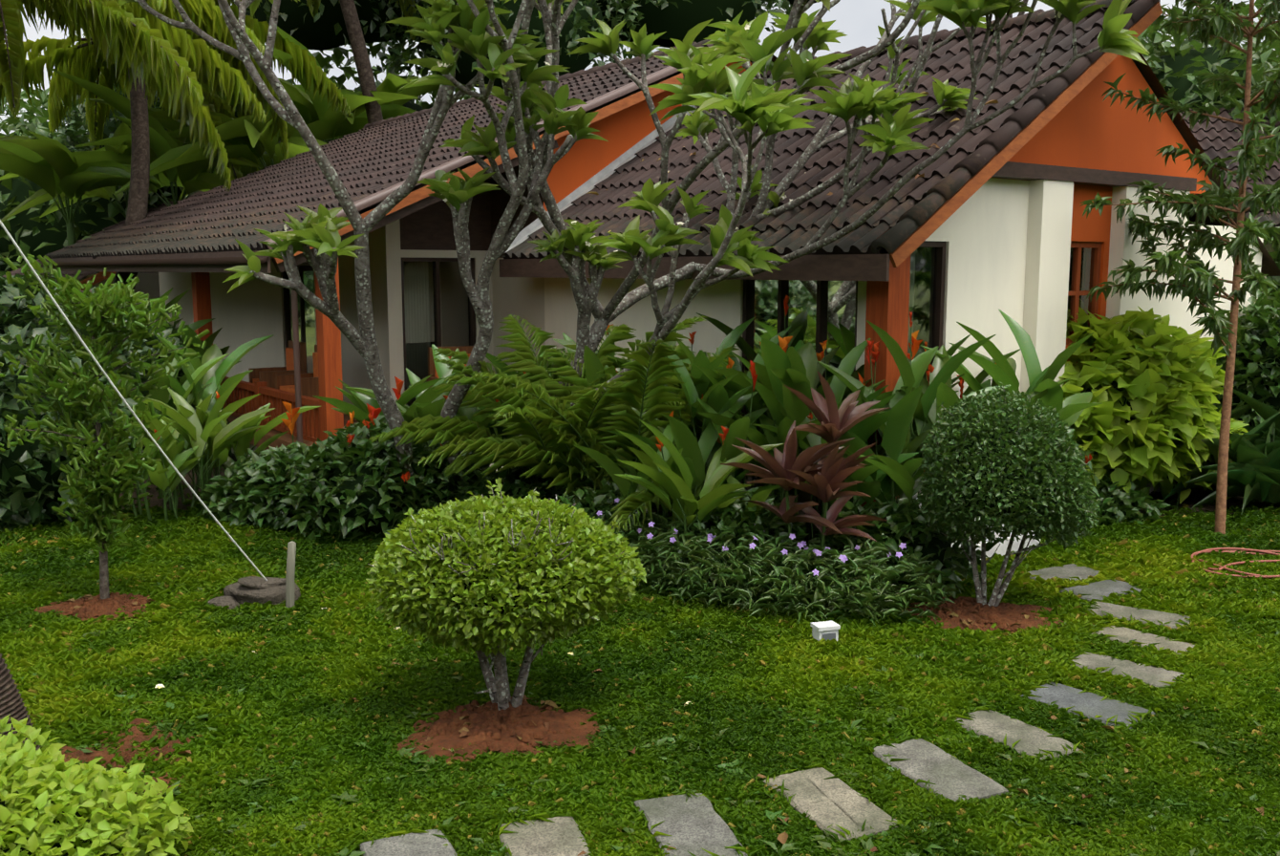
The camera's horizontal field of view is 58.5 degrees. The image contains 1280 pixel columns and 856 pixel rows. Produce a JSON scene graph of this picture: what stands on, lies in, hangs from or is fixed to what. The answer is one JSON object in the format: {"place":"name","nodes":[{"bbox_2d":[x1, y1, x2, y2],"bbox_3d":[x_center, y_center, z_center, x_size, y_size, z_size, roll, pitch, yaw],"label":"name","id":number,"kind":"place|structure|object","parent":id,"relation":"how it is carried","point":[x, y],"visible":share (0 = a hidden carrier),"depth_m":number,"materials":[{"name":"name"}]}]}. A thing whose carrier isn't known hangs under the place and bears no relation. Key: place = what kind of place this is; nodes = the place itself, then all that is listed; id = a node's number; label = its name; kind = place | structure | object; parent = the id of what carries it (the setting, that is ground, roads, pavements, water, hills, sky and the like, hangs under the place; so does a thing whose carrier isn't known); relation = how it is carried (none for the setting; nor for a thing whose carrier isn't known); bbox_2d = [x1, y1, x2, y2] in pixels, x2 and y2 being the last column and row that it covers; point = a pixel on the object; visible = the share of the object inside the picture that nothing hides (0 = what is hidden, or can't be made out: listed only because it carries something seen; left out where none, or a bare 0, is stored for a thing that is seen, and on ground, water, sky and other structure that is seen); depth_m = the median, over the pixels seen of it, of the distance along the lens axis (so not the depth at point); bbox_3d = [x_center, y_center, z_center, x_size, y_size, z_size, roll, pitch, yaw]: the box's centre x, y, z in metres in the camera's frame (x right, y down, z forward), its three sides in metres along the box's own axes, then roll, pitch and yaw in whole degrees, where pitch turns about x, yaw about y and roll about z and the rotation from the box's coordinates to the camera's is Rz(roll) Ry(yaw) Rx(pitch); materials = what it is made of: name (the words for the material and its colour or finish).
{"place":"outdoors","nodes":[
{"label":"outdoors","id":0,"kind":"place"},
{"bbox_2d":[76,271,116,290],"bbox_3d":[-9.976,-4.073,24.691,5.902,3.051,0.036,-6,10,-36],"label":"bungalow bargeboard","id":1,"kind":"object","parent":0,"point":[99,277],"depth_m":23.81,"materials":[{"name":"orange wood"}]},
{"bbox_2d":[2,191,203,282],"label":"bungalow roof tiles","id":2,"kind":"object","parent":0,"point":[79,277],"visible":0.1,"depth_m":31.80,"materials":[{"name":"brown tile"}]},
{"bbox_2d":[12,191,199,283],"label":"bungalow roof tile ends","id":3,"kind":"object","parent":2,"relation":"attached to","point":[105,229],"depth_m":32.50,"materials":[{"name":"brown tile"}]},
{"bbox_2d":[0,0,243,119],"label":"palm","id":4,"kind":"object","parent":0,"point":[14,26],"depth_m":19.86,"materials":[{"name":"green plant"}]},
{"bbox_2d":[7,0,266,191],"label":"palm","id":5,"kind":"object","parent":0,"point":[115,31],"depth_m":19.43,"materials":[{"name":"green plant"}]},
{"bbox_2d":[0,0,352,302],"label":"palm","id":6,"kind":"object","parent":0,"point":[322,81],"depth_m":24.63,"materials":[{"name":"green plant"}]},
{"bbox_2d":[226,413,361,449],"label":"veranda deck","id":7,"kind":"structure","parent":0,"point":[285,439],"depth_m":14.24,"materials":[{"name":"brown wood"}]},
{"bbox_2d":[248,340,473,399],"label":"veranda chairs","id":8,"kind":"object","parent":7,"relation":"on","point":[275,377],"visible":0.31,"depth_m":15.19,"materials":[{"name":"brown wood"}]},
{"bbox_2d":[252,347,470,393],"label":"veranda chair cushions","id":9,"kind":"object","parent":8,"relation":"on","point":[289,365],"visible":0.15,"depth_m":15.33,"materials":[{"name":"fabric"}]},
{"bbox_2d":[106,353,784,533],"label":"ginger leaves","id":10,"kind":"object","parent":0,"point":[202,425],"visible":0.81,"depth_m":11.22,"materials":[{"name":"green plant"}]},
{"bbox_2d":[428,530,584,614],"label":"leaves","id":11,"kind":"object","parent":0,"point":[493,599],"visible":0.02,"depth_m":6.10,"materials":[{"name":"green plant"}]},
{"bbox_2d":[191,228,910,506],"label":"house posts","id":12,"kind":"object","parent":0,"point":[887,304],"visible":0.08,"depth_m":10.00,"materials":[{"name":"orange wood"}]},
{"bbox_2d":[367,314,780,533],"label":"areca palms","id":13,"kind":"object","parent":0,"point":[556,431],"visible":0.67,"depth_m":10.13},
{"bbox_2d":[45,0,1160,258],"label":"house roof tiles","id":14,"kind":"object","parent":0,"point":[911,214],"visible":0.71,"depth_m":12.77,"materials":[{"name":"brown tile"}]},
{"bbox_2d":[504,105,697,253],"bbox_3d":[-0.186,-3.570,15.119,3.765,2.521,0.140,-6,10,-36],"label":"roof flashing","id":15,"kind":"object","parent":14,"relation":"on","point":[606,172],"visible":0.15,"depth_m":14.96,"materials":[{"name":"grey metal"}]},
{"bbox_2d":[585,91,998,232],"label":"roof litter","id":16,"kind":"object","parent":14,"relation":"on","point":[937,146],"depth_m":10.79,"materials":[{"name":"brown plant"}]},
{"bbox_2d":[44,139,1196,280],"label":"house fascia beams","id":17,"kind":"structure","parent":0,"point":[425,224],"depth_m":13.13,"materials":[{"name":"brown wood"}]},
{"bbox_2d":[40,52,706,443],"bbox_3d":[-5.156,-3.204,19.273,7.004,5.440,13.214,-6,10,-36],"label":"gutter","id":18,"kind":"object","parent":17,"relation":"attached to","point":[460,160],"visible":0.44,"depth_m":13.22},
{"bbox_2d":[0,0,1279,134],"label":"sky","id":19,"kind":"structure","parent":0,"point":[860,20],"materials":[{"name":"white"}]},
{"bbox_2d":[0,480,1279,855],"bbox_3d":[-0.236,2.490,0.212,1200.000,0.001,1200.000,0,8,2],"label":"lawn","id":20,"kind":"structure","parent":0,"point":[897,736],"depth_m":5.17,"materials":[{"name":"green plant"}]},
{"bbox_2d":[0,653,40,756],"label":"palm trunk","id":21,"kind":"object","parent":20,"relation":"on","point":[11,704],"visible":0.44,"depth_m":5.56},
{"bbox_2d":[0,798,111,855],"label":"shade shrub","id":22,"kind":"object","parent":20,"relation":"on","point":[58,844],"visible":0.06,"depth_m":4.51,"materials":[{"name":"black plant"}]},
{"bbox_2d":[0,714,193,855],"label":"shrub leaves","id":23,"kind":"object","parent":20,"relation":"on","point":[46,784],"visible":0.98,"depth_m":4.58,"materials":[{"name":"green plant"}]},
{"bbox_2d":[0,254,210,598],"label":"tree","id":24,"kind":"object","parent":20,"relation":"on","point":[92,522],"depth_m":8.20,"materials":[{"name":"green plant"}]},
{"bbox_2d":[80,272,160,305],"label":"bungalow walls","id":25,"kind":"structure","parent":20,"relation":"on","point":[149,283],"depth_m":25.07,"materials":[{"name":"white paint"}]},
{"bbox_2d":[0,0,278,180],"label":"palm","id":26,"kind":"object","parent":20,"relation":"on","point":[62,55],"depth_m":27.88,"materials":[{"name":"green plant"}]},
{"bbox_2d":[0,26,465,281],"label":"banana","id":27,"kind":"object","parent":20,"relation":"on","point":[53,168],"depth_m":26.49,"materials":[{"name":"green plant"}]},
{"bbox_2d":[207,576,300,609],"bbox_3d":[-2.892,1.242,8.664,0.664,0.251,0.506,0,8,2],"label":"rock pile","id":28,"kind":"object","parent":20,"relation":"on","point":[252,589],"visible":0.81,"depth_m":8.51,"materials":[{"name":"grey stone"}]},
{"bbox_2d":[0,219,267,580],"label":"guy rope","id":29,"kind":"object","parent":28,"relation":"attached to","point":[113,385],"visible":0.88,"depth_m":7.30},
{"bbox_2d":[285,540,296,608],"bbox_3d":[-2.577,1.113,8.435,0.094,0.570,0.066,-3,8,-21],"label":"wooden stake","id":30,"kind":"object","parent":20,"relation":"on","point":[289,577],"visible":0.83,"depth_m":8.41,"materials":[{"name":"brown wood"}]},
{"bbox_2d":[172,0,416,124],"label":"palm","id":31,"kind":"object","parent":20,"relation":"on","point":[367,81],"depth_m":26.18,"materials":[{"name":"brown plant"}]},
{"bbox_2d":[158,219,545,406],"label":"house veranda walls","id":32,"kind":"structure","parent":20,"relation":"on","point":[246,311],"depth_m":15.80,"materials":[{"name":"white paint"}]},
{"bbox_2d":[0,0,801,531],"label":"background trees","id":33,"kind":"object","parent":20,"relation":"on","point":[17,502],"visible":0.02,"depth_m":12.81,"materials":[{"name":"green plant"}]},
{"bbox_2d":[154,564,793,704],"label":"fallen flowers","id":34,"kind":"object","parent":20,"relation":"on","point":[159,686],"visible":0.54,"depth_m":6.83,"materials":[{"name":"white plant"}]},
{"bbox_2d":[365,477,646,709],"bbox_3d":[-0.743,0.975,6.397,1.562,1.388,1.254,0,8,2],"label":"topiary tree","id":35,"kind":"object","parent":20,"relation":"on","point":[596,547],"depth_m":6.04,"materials":[{"name":"green plant"}]},
{"bbox_2d":[34,593,1066,799],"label":"soil rings","id":36,"kind":"object","parent":20,"relation":"on","point":[577,716],"visible":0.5,"depth_m":6.17,"materials":[{"name":"brown soil"}]},
{"bbox_2d":[57,592,1034,750],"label":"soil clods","id":37,"kind":"object","parent":36,"relation":"on","point":[434,730],"visible":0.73,"depth_m":6.38,"materials":[{"name":"brown soil"}]},
{"bbox_2d":[103,287,1102,589],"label":"tropical plants","id":38,"kind":"object","parent":20,"relation":"on","point":[913,398],"depth_m":9.80,"materials":[{"name":"green plant"}]},
{"bbox_2d":[153,295,1092,482],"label":"red flowers","id":39,"kind":"object","parent":38,"relation":"attached to","point":[373,412],"visible":0.27,"depth_m":10.46,"materials":[{"name":"red plant"}]},
{"bbox_2d":[119,0,1149,504],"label":"frangipani","id":40,"kind":"object","parent":20,"relation":"on","point":[538,164],"depth_m":9.26,"materials":[{"name":"plant"}]},
{"bbox_2d":[0,0,1278,517],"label":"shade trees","id":41,"kind":"object","parent":20,"relation":"on","point":[682,19],"depth_m":30.70,"materials":[{"name":"green plant"}]},
{"bbox_2d":[0,0,1279,318],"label":"tree foliage","id":42,"kind":"object","parent":20,"relation":"on","point":[1156,44],"visible":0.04,"depth_m":25.78,"materials":[{"name":"green plant"}]},
{"bbox_2d":[66,571,1263,855],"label":"dry leaves","id":43,"kind":"object","parent":20,"relation":"on","point":[781,837],"visible":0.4,"depth_m":6.17,"materials":[{"name":"brown plant"}]},
{"bbox_2d":[195,287,1279,598],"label":"dark shrubs","id":44,"kind":"object","parent":20,"relation":"on","point":[253,479],"visible":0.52,"depth_m":10.63,"materials":[{"name":"green plant"}]},
{"bbox_2d":[282,563,1202,855],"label":"lawn edge tufts","id":45,"kind":"object","parent":20,"relation":"on","point":[907,737],"visible":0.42,"depth_m":5.93,"materials":[{"name":"green plant"}]},
{"bbox_2d":[359,563,1194,855],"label":"stepping stones","id":46,"kind":"object","parent":20,"relation":"on","point":[695,825],"visible":0.62,"depth_m":5.50,"materials":[{"name":"stone"}]},
{"bbox_2d":[810,620,840,640],"bbox_3d":[1.237,1.393,7.632,0.160,0.172,0.120,-3,8,-18],"label":"garden light","id":47,"kind":"object","parent":20,"relation":"on","point":[820,629],"visible":0.44,"depth_m":7.59,"materials":[{"name":"grey"}]},
{"bbox_2d":[822,632,835,639],"bbox_3d":[1.253,1.406,7.584,0.100,0.090,0.008,-3,8,-18],"label":"garden light lens","id":48,"kind":"object","parent":47,"relation":"attached to","point":[829,636],"visible":0.47,"depth_m":7.58,"materials":[{"name":"grey glass"}]},
{"bbox_2d":[912,490,1040,563],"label":"door steps","id":49,"kind":"structure","parent":20,"relation":"on","point":[1001,548],"depth_m":10.03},
{"bbox_2d":[1079,0,1279,533],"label":"young tree","id":50,"kind":"object","parent":20,"relation":"on","point":[1207,279],"depth_m":10.85,"materials":[{"name":"green plant"}]},
{"bbox_2d":[1191,547,1279,577],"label":"garden hose","id":51,"kind":"object","parent":20,"relation":"on","point":[1234,549],"visible":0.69,"depth_m":9.68,"materials":[{"name":"orange rubber"}]},
{"bbox_2d":[1261,240,1274,318],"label":"neighbour walls","id":52,"kind":"structure","parent":20,"relation":"on","point":[1268,246],"depth_m":18.58,"materials":[{"name":"white paint"}]},
{"bbox_2d":[219,241,1101,442],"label":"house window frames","id":53,"kind":"structure","parent":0,"point":[275,398],"depth_m":13.61,"materials":[{"name":"brown wood"}]},
{"bbox_2d":[64,21,1279,276],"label":"fascia board","id":54,"kind":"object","parent":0,"point":[1269,267],"depth_m":12.90,"materials":[{"name":"brown wood"}]},
{"bbox_2d":[87,452,1279,600],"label":"bed mulch","id":55,"kind":"object","parent":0,"point":[154,501],"depth_m":12.46,"materials":[{"name":"brown soil"}]},
{"bbox_2d":[285,246,1094,473],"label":"window","id":56,"kind":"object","parent":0,"point":[839,312],"depth_m":11.66,"materials":[{"name":"glass"}]},
{"bbox_2d":[273,1,1162,267],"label":"house barge boards","id":57,"kind":"object","parent":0,"point":[902,252],"visible":0.56,"depth_m":10.37,"materials":[{"name":"orange wood"}]},
{"bbox_2d":[231,177,1263,529],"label":"white house walls","id":58,"kind":"structure","parent":0,"point":[1009,246],"depth_m":11.26,"materials":[{"name":"white paint"}]},
{"bbox_2d":[282,240,946,491],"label":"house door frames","id":59,"kind":"structure","parent":58,"relation":"in","point":[941,246],"depth_m":11.65,"materials":[{"name":"brown wood"}]},
{"bbox_2d":[603,507,958,625],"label":"flower bed plants","id":60,"kind":"object","parent":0,"point":[870,585],"visible":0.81,"depth_m":8.33,"materials":[{"name":"green plant"}]},
{"bbox_2d":[596,497,906,575],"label":"purple flowers","id":61,"kind":"object","parent":60,"relation":"attached to","point":[842,558],"visible":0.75,"depth_m":8.42,"materials":[{"name":"purple plant"}]},
{"bbox_2d":[720,371,889,541],"bbox_3d":[1.248,0.188,8.473,1.291,1.212,1.374,0,8,2],"label":"cordyline","id":62,"kind":"object","parent":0,"point":[824,477],"visible":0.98,"depth_m":8.49,"materials":[{"name":"red plant"}]},
{"bbox_2d":[543,54,1212,384],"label":"orange house walls","id":63,"kind":"structure","parent":0,"point":[1087,127],"depth_m":12.03,"materials":[{"name":"orange paint"}]},
{"bbox_2d":[955,426,1057,518],"bbox_3d":[2.671,0.334,8.267,0.771,0.705,0.704,0,8,2],"label":"foliage","id":64,"kind":"object","parent":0,"point":[967,446],"visible":0.27,"depth_m":8.02,"materials":[{"name":"green plant"}]},
{"bbox_2d":[916,382,1101,606],"bbox_3d":[2.693,0.524,8.277,1.344,1.757,1.263,0,8,2],"label":"topiary tree","id":65,"kind":"object","parent":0,"point":[1045,430],"depth_m":7.94,"materials":[{"name":"green plant"}]},
{"bbox_2d":[1002,0,1028,18],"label":"tree","id":66,"kind":"object","parent":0,"point":[1020,12],"visible":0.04,"depth_m":28.76,"materials":[{"name":"white"}]},
{"bbox_2d":[1058,306,1249,503],"bbox_3d":[5.126,-0.334,12.294,3.220,2.253,2.584,0,8,2],"label":"bed shrub","id":67,"kind":"object","parent":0,"point":[1167,383],"visible":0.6,"depth_m":11.54,"materials":[{"name":"green plant"}]},
{"bbox_2d":[1163,388,1279,513],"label":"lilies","id":68,"kind":"object","parent":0,"point":[1253,470],"visible":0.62,"depth_m":11.78,"materials":[{"name":"green plant"}]},
{"bbox_2d":[1178,106,1279,226],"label":"neighbour roof tiles","id":69,"kind":"object","parent":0,"point":[1273,173],"visible":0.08,"depth_m":20.22,"materials":[{"name":"tile"}]}
]}

